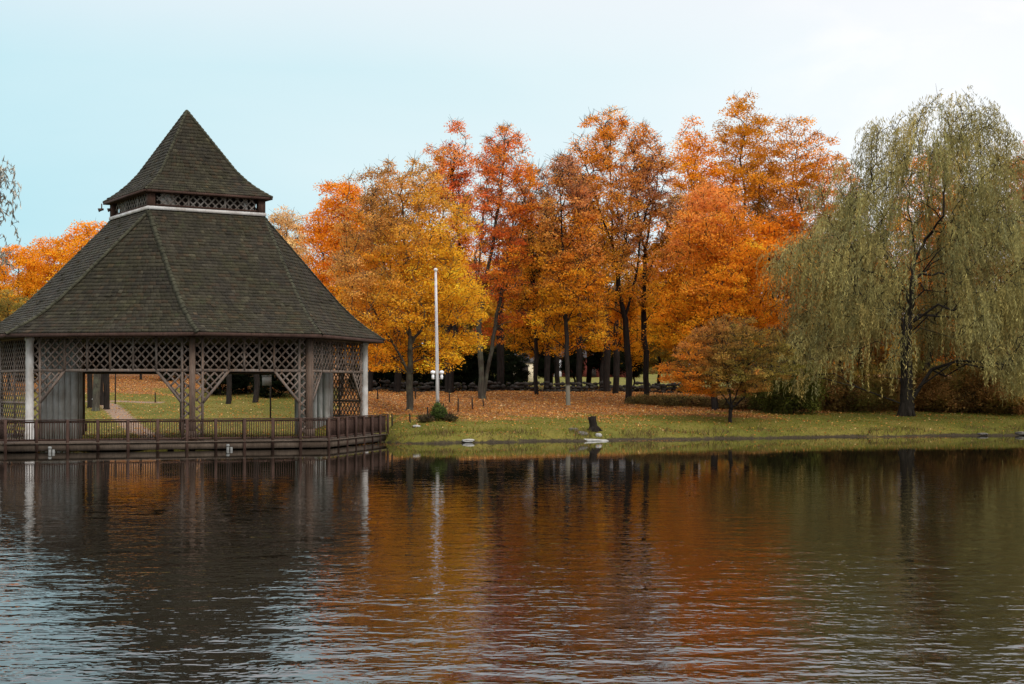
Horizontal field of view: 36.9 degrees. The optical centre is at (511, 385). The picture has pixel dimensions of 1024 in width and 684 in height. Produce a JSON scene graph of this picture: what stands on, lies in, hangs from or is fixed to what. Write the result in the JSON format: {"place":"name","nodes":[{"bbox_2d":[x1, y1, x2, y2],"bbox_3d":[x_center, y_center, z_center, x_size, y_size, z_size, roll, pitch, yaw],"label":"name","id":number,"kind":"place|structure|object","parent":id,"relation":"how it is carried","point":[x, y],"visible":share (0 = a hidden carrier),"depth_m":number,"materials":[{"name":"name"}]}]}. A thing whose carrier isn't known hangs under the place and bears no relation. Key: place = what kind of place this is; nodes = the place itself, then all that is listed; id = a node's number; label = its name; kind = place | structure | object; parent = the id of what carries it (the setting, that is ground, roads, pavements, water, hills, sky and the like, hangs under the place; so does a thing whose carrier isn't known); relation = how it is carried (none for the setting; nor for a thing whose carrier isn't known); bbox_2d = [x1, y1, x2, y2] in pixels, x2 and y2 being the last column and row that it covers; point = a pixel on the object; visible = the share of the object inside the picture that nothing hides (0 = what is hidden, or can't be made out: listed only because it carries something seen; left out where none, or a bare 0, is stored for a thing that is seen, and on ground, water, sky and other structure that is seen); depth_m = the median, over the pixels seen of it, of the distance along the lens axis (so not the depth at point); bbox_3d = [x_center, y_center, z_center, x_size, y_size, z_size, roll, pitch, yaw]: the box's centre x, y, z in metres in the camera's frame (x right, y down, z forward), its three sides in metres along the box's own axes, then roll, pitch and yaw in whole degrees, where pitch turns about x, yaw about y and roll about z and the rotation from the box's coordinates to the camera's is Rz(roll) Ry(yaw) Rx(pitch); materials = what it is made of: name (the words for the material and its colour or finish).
{"place":"outdoors","nodes":[
{"label":"outdoors","id":0,"kind":"place"},
{"bbox_2d":[0,436,1023,683],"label":"water","id":1,"kind":"structure","parent":0,"point":[832,560],"depth_m":25.89,"materials":[{"name":"black liquid"}]},
{"bbox_2d":[0,0,1023,343],"label":"sky","id":2,"kind":"structure","parent":0,"point":[295,94],"materials":[{"name":"blue"}]},
{"bbox_2d":[3,358,1023,443],"bbox_3d":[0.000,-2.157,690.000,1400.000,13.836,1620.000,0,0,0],"label":"ground","id":3,"kind":"structure","parent":0,"point":[557,436],"depth_m":95.15,"materials":[{"name":"green plant"}]},
{"bbox_2d":[0,155,21,274],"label":"willow tree","id":4,"kind":"object","parent":3,"relation":"on","point":[14,193],"visible":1,"depth_m":36.44,"materials":[{"name":"green plant"}]},
{"bbox_2d":[0,289,28,390],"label":"woodland tree","id":5,"kind":"object","parent":3,"relation":"on","point":[4,308],"visible":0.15,"depth_m":127.69,"materials":[{"name":"orange plant"}]},
{"bbox_2d":[0,244,49,317],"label":"woodland tree","id":6,"kind":"object","parent":3,"relation":"on","point":[28,284],"visible":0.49,"depth_m":148.96,"materials":[{"name":"orange plant"}]},
{"bbox_2d":[15,236,76,303],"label":"woodland tree","id":7,"kind":"object","parent":3,"relation":"on","point":[49,262],"visible":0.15,"depth_m":154.64,"materials":[{"name":"orange plant"}]},
{"bbox_2d":[41,219,106,281],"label":"woodland tree","id":8,"kind":"object","parent":3,"relation":"on","point":[74,240],"visible":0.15,"depth_m":149.30,"materials":[{"name":"orange plant"}]},
{"bbox_2d":[87,374,92,407],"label":"bare tree","id":9,"kind":"object","parent":3,"relation":"on","point":[89,388],"visible":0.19,"depth_m":111.89,"materials":[{"name":"brown plant"}]},
{"bbox_2d":[91,374,100,410],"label":"bare tree","id":10,"kind":"object","parent":3,"relation":"on","point":[96,392],"visible":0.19,"depth_m":109.81,"materials":[{"name":"grey plant"}]},
{"bbox_2d":[100,374,103,404],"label":"bare tree","id":11,"kind":"object","parent":3,"relation":"on","point":[101,396],"visible":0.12,"depth_m":113.84,"materials":[{"name":"brown plant"}]},
{"bbox_2d":[103,374,109,409],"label":"bare tree","id":12,"kind":"object","parent":3,"relation":"on","point":[106,388],"visible":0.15,"depth_m":110.79,"materials":[{"name":"brown plant"}]},
{"bbox_2d":[0,110,388,452],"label":"pavilion","id":13,"kind":"structure","parent":3,"relation":"on","point":[185,260],"depth_m":75.98,"materials":[{"name":"grey wood"}]},
{"bbox_2d":[199,374,242,394],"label":"evergreen tree","id":14,"kind":"object","parent":3,"relation":"on","point":[219,389],"visible":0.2,"depth_m":123.73,"materials":[{"name":"green plant"}]},
{"bbox_2d":[225,374,231,403],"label":"bare tree","id":15,"kind":"object","parent":3,"relation":"on","point":[229,388],"visible":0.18,"depth_m":115.84,"materials":[{"name":"brown plant"}]},
{"bbox_2d":[232,374,260,393],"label":"evergreen tree","id":16,"kind":"object","parent":3,"relation":"on","point":[245,382],"visible":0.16,"depth_m":124.95,"materials":[{"name":"green plant"}]},
{"bbox_2d":[252,374,259,402],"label":"bare tree","id":17,"kind":"object","parent":3,"relation":"on","point":[256,388],"visible":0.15,"depth_m":116.84,"materials":[{"name":"brown plant"}]},
{"bbox_2d":[262,374,271,417],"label":"signpost","id":18,"kind":"object","parent":3,"relation":"on","point":[266,380],"visible":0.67,"depth_m":103.91,"materials":[{"name":"grey metal"}]},
{"bbox_2d":[248,374,294,397],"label":"evergreen tree","id":19,"kind":"object","parent":3,"relation":"on","point":[278,385],"visible":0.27,"depth_m":121.65,"materials":[{"name":"green plant"}]},
{"bbox_2d":[266,204,318,272],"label":"pale tree","id":20,"kind":"object","parent":3,"relation":"on","point":[281,220],"visible":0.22,"depth_m":139.22,"materials":[{"name":"orange plant"}]},
{"bbox_2d":[294,179,388,396],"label":"maple tree","id":21,"kind":"object","parent":3,"relation":"on","point":[321,232],"visible":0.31,"depth_m":116.72,"materials":[{"name":"orange plant"}]},
{"bbox_2d":[344,353,382,389],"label":"evergreen tree","id":22,"kind":"object","parent":3,"relation":"on","point":[375,376],"visible":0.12,"depth_m":122.82,"materials":[{"name":"green plant"}]},
{"bbox_2d":[360,268,384,390],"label":"bare tree","id":23,"kind":"object","parent":3,"relation":"on","point":[370,380],"visible":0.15,"depth_m":117.81,"materials":[{"name":"brown plant"}]},
{"bbox_2d":[323,213,432,349],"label":"woodland tree","id":24,"kind":"object","parent":3,"relation":"on","point":[384,288],"visible":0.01,"depth_m":126.73,"materials":[{"name":"orange plant"}]},
{"bbox_2d":[373,341,402,387],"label":"evergreen tree","id":25,"kind":"object","parent":3,"relation":"on","point":[381,384],"visible":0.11,"depth_m":124.45,"materials":[{"name":"green plant"}]},
{"bbox_2d":[379,348,419,388],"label":"evergreen tree","id":26,"kind":"object","parent":3,"relation":"on","point":[389,376],"visible":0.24,"depth_m":122.46,"materials":[{"name":"green plant"}]},
{"bbox_2d":[385,291,427,392],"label":"bare tree","id":27,"kind":"object","parent":3,"relation":"on","point":[397,382],"visible":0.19,"depth_m":118.78,"materials":[{"name":"brown plant"}]},
{"bbox_2d":[320,150,493,410],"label":"maple tree","id":28,"kind":"object","parent":3,"relation":"on","point":[383,224],"visible":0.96,"depth_m":95.54,"materials":[{"name":"orange plant"}]},
{"bbox_2d":[415,413,435,421],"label":"shrub","id":29,"kind":"object","parent":3,"relation":"on","point":[425,418],"visible":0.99,"depth_m":85.89,"materials":[{"name":"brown plant"}]},
{"bbox_2d":[412,345,442,389],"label":"evergreen tree","id":30,"kind":"object","parent":3,"relation":"on","point":[421,378],"visible":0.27,"depth_m":124.17,"materials":[{"name":"green plant"}]},
{"bbox_2d":[383,231,482,352],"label":"woodland tree","id":31,"kind":"object","parent":3,"relation":"on","point":[416,339],"visible":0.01,"depth_m":130.40,"materials":[{"name":"orange plant"}]},
{"bbox_2d":[431,268,443,402],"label":"flagpole","id":32,"kind":"object","parent":3,"relation":"on","point":[441,372],"visible":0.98,"depth_m":89.92,"materials":[{"name":"white metal"}]},
{"bbox_2d":[428,400,447,420],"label":"shrub","id":33,"kind":"object","parent":3,"relation":"on","point":[438,410],"visible":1,"depth_m":86.20,"materials":[{"name":"green plant"}]},
{"bbox_2d":[425,351,469,389],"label":"evergreen tree","id":34,"kind":"object","parent":3,"relation":"on","point":[460,371],"visible":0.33,"depth_m":122.61,"materials":[{"name":"green plant"}]},
{"bbox_2d":[440,411,458,421],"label":"shrub","id":35,"kind":"object","parent":3,"relation":"on","point":[449,417],"visible":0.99,"depth_m":86.11,"materials":[{"name":"brown plant"}]},
{"bbox_2d":[422,114,481,392],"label":"maple tree","id":36,"kind":"object","parent":3,"relation":"on","point":[452,176],"visible":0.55,"depth_m":115.64,"materials":[{"name":"orange plant"}]},
{"bbox_2d":[439,289,476,392],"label":"bare tree","id":37,"kind":"object","parent":3,"relation":"on","point":[449,328],"visible":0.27,"depth_m":116.74,"materials":[{"name":"brown plant"}]},
{"bbox_2d":[421,251,512,368],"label":"woodland tree","id":38,"kind":"object","parent":3,"relation":"on","point":[488,310],"visible":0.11,"depth_m":124.89,"materials":[{"name":"orange plant"}]},
{"bbox_2d":[455,339,487,389],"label":"evergreen tree","id":39,"kind":"object","parent":3,"relation":"on","point":[468,377],"visible":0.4,"depth_m":124.00,"materials":[{"name":"green plant"}]},
{"bbox_2d":[472,346,517,388],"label":"evergreen tree","id":40,"kind":"object","parent":3,"relation":"on","point":[492,376],"visible":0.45,"depth_m":123.52,"materials":[{"name":"green plant"}]},
{"bbox_2d":[468,226,532,351],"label":"woodland tree","id":41,"kind":"object","parent":3,"relation":"on","point":[506,307],"visible":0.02,"depth_m":132.60,"materials":[{"name":"orange plant"}]},
{"bbox_2d":[452,120,551,398],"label":"maple tree","id":42,"kind":"object","parent":3,"relation":"on","point":[514,239],"visible":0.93,"depth_m":106.43,"materials":[{"name":"orange plant"}]},
{"bbox_2d":[487,284,525,389],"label":"bare tree","id":43,"kind":"object","parent":3,"relation":"on","point":[500,362],"visible":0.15,"depth_m":121.78,"materials":[{"name":"brown plant"}]},
{"bbox_2d":[22,291,998,374],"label":"distant woods","id":44,"kind":"object","parent":3,"relation":"on","point":[922,365],"visible":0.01,"depth_m":265.81,"materials":[{"name":"brown plant"}]},
{"bbox_2d":[3,375,1023,439],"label":"fallen leaves","id":45,"kind":"object","parent":3,"relation":"on","point":[519,410],"visible":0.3,"depth_m":103.08,"materials":[{"name":"orange plant"}]},
{"bbox_2d":[504,344,531,390],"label":"evergreen tree","id":46,"kind":"object","parent":3,"relation":"on","point":[519,375],"visible":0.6,"depth_m":124.46,"materials":[{"name":"green plant"}]},
{"bbox_2d":[522,355,533,381],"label":"shed","id":47,"kind":"structure","parent":3,"relation":"on","point":[530,369],"depth_m":168.70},
{"bbox_2d":[373,379,692,392],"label":"stone wall","id":48,"kind":"structure","parent":3,"relation":"on","point":[427,387],"depth_m":121.11,"materials":[{"name":"grey stone"}]},
{"bbox_2d":[524,277,550,385],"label":"bare tree","id":49,"kind":"object","parent":3,"relation":"on","point":[547,368],"visible":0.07,"depth_m":122.82,"materials":[{"name":"brown plant"}]},
{"bbox_2d":[500,158,579,394],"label":"maple tree","id":50,"kind":"object","parent":3,"relation":"on","point":[533,270],"visible":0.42,"depth_m":113.77,"materials":[{"name":"orange plant"}]},
{"bbox_2d":[493,225,591,389],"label":"woodland tree","id":51,"kind":"object","parent":3,"relation":"on","point":[530,354],"visible":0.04,"depth_m":127.29,"materials":[{"name":"orange plant"}]},
{"bbox_2d":[532,344,562,378],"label":"evergreen tree","id":52,"kind":"object","parent":3,"relation":"on","point":[541,361],"visible":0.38,"depth_m":125.39,"materials":[{"name":"green plant"}]},
{"bbox_2d":[554,309,575,389],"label":"bare tree","id":53,"kind":"object","parent":3,"relation":"on","point":[556,374],"visible":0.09,"depth_m":123.88,"materials":[{"name":"brown plant"}]},
{"bbox_2d":[520,147,613,405],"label":"maple tree","id":54,"kind":"object","parent":3,"relation":"on","point":[555,291],"visible":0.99,"depth_m":103.33,"materials":[{"name":"orange plant"}]},
{"bbox_2d":[561,291,582,388],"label":"bare tree","id":55,"kind":"object","parent":3,"relation":"on","point":[579,361],"visible":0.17,"depth_m":122.80,"materials":[{"name":"brown plant"}]},
{"bbox_2d":[559,343,587,385],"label":"evergreen tree","id":56,"kind":"object","parent":3,"relation":"on","point":[572,359],"visible":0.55,"depth_m":124.59,"materials":[{"name":"green plant"}]},
{"bbox_2d":[523,206,648,386],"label":"woodland tree","id":57,"kind":"object","parent":3,"relation":"on","point":[589,370],"visible":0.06,"depth_m":131.10,"materials":[{"name":"orange plant"}]},
{"bbox_2d":[553,351,632,376],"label":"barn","id":58,"kind":"structure","parent":3,"relation":"on","point":[594,374],"depth_m":201.50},
{"bbox_2d":[588,416,601,432],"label":"tree stump","id":59,"kind":"object","parent":3,"relation":"on","point":[593,426],"visible":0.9,"depth_m":85.02,"materials":[{"name":"wood"}]},
{"bbox_2d":[586,337,612,375],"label":"evergreen tree","id":60,"kind":"object","parent":3,"relation":"on","point":[594,362],"visible":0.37,"depth_m":124.67,"materials":[{"name":"green plant"}]},
{"bbox_2d":[596,267,614,388],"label":"bare tree","id":61,"kind":"object","parent":3,"relation":"on","point":[601,369],"visible":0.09,"depth_m":123.79,"materials":[{"name":"brown plant"}]},
{"bbox_2d":[602,271,614,391],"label":"bare tree","id":62,"kind":"object","parent":3,"relation":"on","point":[606,372],"visible":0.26,"depth_m":120.81,"materials":[{"name":"brown plant"}]},
{"bbox_2d":[610,342,625,376],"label":"evergreen tree","id":63,"kind":"object","parent":3,"relation":"on","point":[622,364],"visible":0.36,"depth_m":123.58,"materials":[{"name":"green plant"}]},
{"bbox_2d":[601,267,635,393],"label":"bare tree","id":64,"kind":"object","parent":3,"relation":"on","point":[616,370],"visible":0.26,"depth_m":117.83,"materials":[{"name":"brown plant"}]},
{"bbox_2d":[582,290,657,374],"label":"woodland tree","id":65,"kind":"object","parent":3,"relation":"on","point":[636,360],"visible":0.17,"depth_m":124.92,"materials":[{"name":"orange plant"}]},
{"bbox_2d":[557,105,683,400],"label":"maple tree","id":66,"kind":"object","parent":3,"relation":"on","point":[618,218],"visible":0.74,"depth_m":107.24,"materials":[{"name":"orange plant"}]},
{"bbox_2d":[620,345,642,385],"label":"evergreen tree","id":67,"kind":"object","parent":3,"relation":"on","point":[637,371],"visible":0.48,"depth_m":125.56,"materials":[{"name":"green plant"}]},
{"bbox_2d":[624,393,653,404],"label":"shrub","id":68,"kind":"object","parent":3,"relation":"on","point":[633,399],"visible":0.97,"depth_m":106.47,"materials":[{"name":"green plant"}]},
{"bbox_2d":[618,149,687,395],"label":"maple tree","id":69,"kind":"object","parent":3,"relation":"on","point":[661,238],"visible":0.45,"depth_m":109.75,"materials":[{"name":"orange plant"}]},
{"bbox_2d":[631,278,687,383],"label":"woodland tree","id":70,"kind":"object","parent":3,"relation":"on","point":[658,353],"visible":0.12,"depth_m":132.42,"materials":[{"name":"orange plant"}]},
{"bbox_2d":[651,392,691,406],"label":"shrub","id":71,"kind":"object","parent":3,"relation":"on","point":[668,400],"visible":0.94,"depth_m":105.19,"materials":[{"name":"green plant"}]},
{"bbox_2d":[629,219,728,381],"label":"woodland tree","id":72,"kind":"object","parent":3,"relation":"on","point":[660,222],"visible":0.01,"depth_m":136.64,"materials":[{"name":"orange plant"}]},
{"bbox_2d":[673,393,710,406],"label":"shrub","id":73,"kind":"object","parent":3,"relation":"on","point":[695,400],"visible":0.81,"depth_m":105.16,"materials":[{"name":"green plant"}]},
{"bbox_2d":[660,115,737,391],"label":"maple tree","id":74,"kind":"object","parent":3,"relation":"on","point":[696,175],"visible":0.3,"depth_m":123.33,"materials":[{"name":"orange plant"}]},
{"bbox_2d":[697,396,724,407],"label":"shrub","id":75,"kind":"object","parent":3,"relation":"on","point":[705,403],"visible":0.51,"depth_m":105.26,"materials":[{"name":"green plant"}]},
{"bbox_2d":[639,178,791,409],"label":"maple tree","id":76,"kind":"object","parent":3,"relation":"on","point":[718,287],"visible":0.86,"depth_m":101.83,"materials":[{"name":"orange plant"}]},
{"bbox_2d":[653,313,805,422],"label":"tree","id":77,"kind":"object","parent":3,"relation":"on","point":[723,353],"visible":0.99,"depth_m":90.98,"materials":[{"name":"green plant"}]},
{"bbox_2d":[718,395,752,409],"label":"shrub","id":78,"kind":"object","parent":3,"relation":"on","point":[723,403],"visible":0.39,"depth_m":104.27,"materials":[{"name":"green plant"}]},
{"bbox_2d":[705,88,801,382],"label":"maple tree","id":79,"kind":"object","parent":3,"relation":"on","point":[744,130],"visible":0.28,"depth_m":124.78,"materials":[{"name":"orange plant"}]},
{"bbox_2d":[733,396,775,409],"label":"shrub","id":80,"kind":"object","parent":3,"relation":"on","point":[742,404],"visible":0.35,"depth_m":103.47,"materials":[{"name":"green plant"}]},
{"bbox_2d":[746,375,780,410],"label":"shrub","id":81,"kind":"object","parent":3,"relation":"on","point":[752,399],"visible":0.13,"depth_m":102.51,"materials":[{"name":"green plant"}]},
{"bbox_2d":[719,204,830,355],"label":"woodland tree","id":82,"kind":"object","parent":3,"relation":"on","point":[770,235],"visible":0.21,"depth_m":116.79,"materials":[{"name":"orange plant"}]},
{"bbox_2d":[753,349,829,414],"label":"shrub","id":83,"kind":"object","parent":3,"relation":"on","point":[787,403],"visible":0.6,"depth_m":99.27,"materials":[{"name":"green plant"}]},
{"bbox_2d":[740,115,877,337],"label":"maple tree","id":84,"kind":"object","parent":3,"relation":"on","point":[800,184],"visible":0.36,"depth_m":120.84,"materials":[{"name":"orange plant"}]},
{"bbox_2d":[777,286,854,371],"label":"woodland tree","id":85,"kind":"object","parent":3,"relation":"on","point":[847,355],"visible":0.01,"depth_m":116.91,"materials":[{"name":"brown plant"}]},
{"bbox_2d":[799,363,860,412],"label":"shrub","id":86,"kind":"object","parent":3,"relation":"on","point":[827,405],"visible":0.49,"depth_m":102.61,"materials":[{"name":"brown plant"}]},
{"bbox_2d":[819,369,874,410],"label":"shrub","id":87,"kind":"object","parent":3,"relation":"on","point":[842,374],"visible":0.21,"depth_m":103.64,"materials":[{"name":"brown plant"}]},
{"bbox_2d":[822,362,900,412],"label":"shrub","id":88,"kind":"object","parent":3,"relation":"on","point":[877,384],"visible":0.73,"depth_m":103.00,"materials":[{"name":"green plant"}]},
{"bbox_2d":[816,221,917,378],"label":"woodland tree","id":89,"kind":"object","parent":3,"relation":"on","point":[880,357],"visible":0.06,"depth_m":121.10,"materials":[{"name":"brown plant"}]},
{"bbox_2d":[868,373,900,410],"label":"shrub","id":90,"kind":"object","parent":3,"relation":"on","point":[889,396],"visible":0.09,"depth_m":104.77,"materials":[{"name":"brown plant"}]},
{"bbox_2d":[750,85,1023,416],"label":"willow tree","id":91,"kind":"object","parent":3,"relation":"on","point":[984,311],"visible":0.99,"depth_m":96.86,"materials":[{"name":"green plant"}]},
{"bbox_2d":[879,358,951,410],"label":"shrub","id":92,"kind":"object","parent":3,"relation":"on","point":[916,375],"visible":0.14,"depth_m":105.05,"materials":[{"name":"brown plant"}]},
{"bbox_2d":[880,149,974,373],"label":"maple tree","id":93,"kind":"object","parent":3,"relation":"on","point":[923,267],"visible":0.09,"depth_m":115.74,"materials":[{"name":"green plant"}]},
{"bbox_2d":[894,371,967,412],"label":"shrub","id":94,"kind":"object","parent":3,"relation":"on","point":[929,386],"visible":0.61,"depth_m":102.86,"materials":[{"name":"brown plant"}]},
{"bbox_2d":[868,188,1019,370],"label":"woodland tree","id":95,"kind":"object","parent":3,"relation":"on","point":[950,306],"visible":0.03,"depth_m":120.07,"materials":[{"name":"brown plant"}]},
{"bbox_2d":[920,363,992,412],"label":"shrub","id":96,"kind":"object","parent":3,"relation":"on","point":[959,380],"visible":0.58,"depth_m":102.27,"materials":[{"name":"brown plant"}]},
{"bbox_2d":[927,157,1023,373],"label":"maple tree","id":97,"kind":"object","parent":3,"relation":"on","point":[978,266],"visible":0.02,"depth_m":111.85,"materials":[{"name":"orange plant"}]},
{"bbox_2d":[937,365,1022,414],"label":"shrub","id":98,"kind":"object","parent":3,"relation":"on","point":[982,394],"visible":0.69,"depth_m":101.61,"materials":[{"name":"brown plant"}]},
{"bbox_2d":[956,289,1023,368],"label":"woodland tree","id":99,"kind":"object","parent":3,"relation":"on","point":[995,342],"visible":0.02,"depth_m":107.26,"materials":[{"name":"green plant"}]},
{"bbox_2d":[968,360,1023,414],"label":"shrub","id":100,"kind":"object","parent":3,"relation":"on","point":[999,407],"visible":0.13,"depth_m":101.87,"materials":[{"name":"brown plant"}]},
{"bbox_2d":[986,371,1023,415],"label":"shrub","id":101,"kind":"object","parent":3,"relation":"on","point":[1019,408],"visible":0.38,"depth_m":100.96,"materials":[{"name":"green plant"}]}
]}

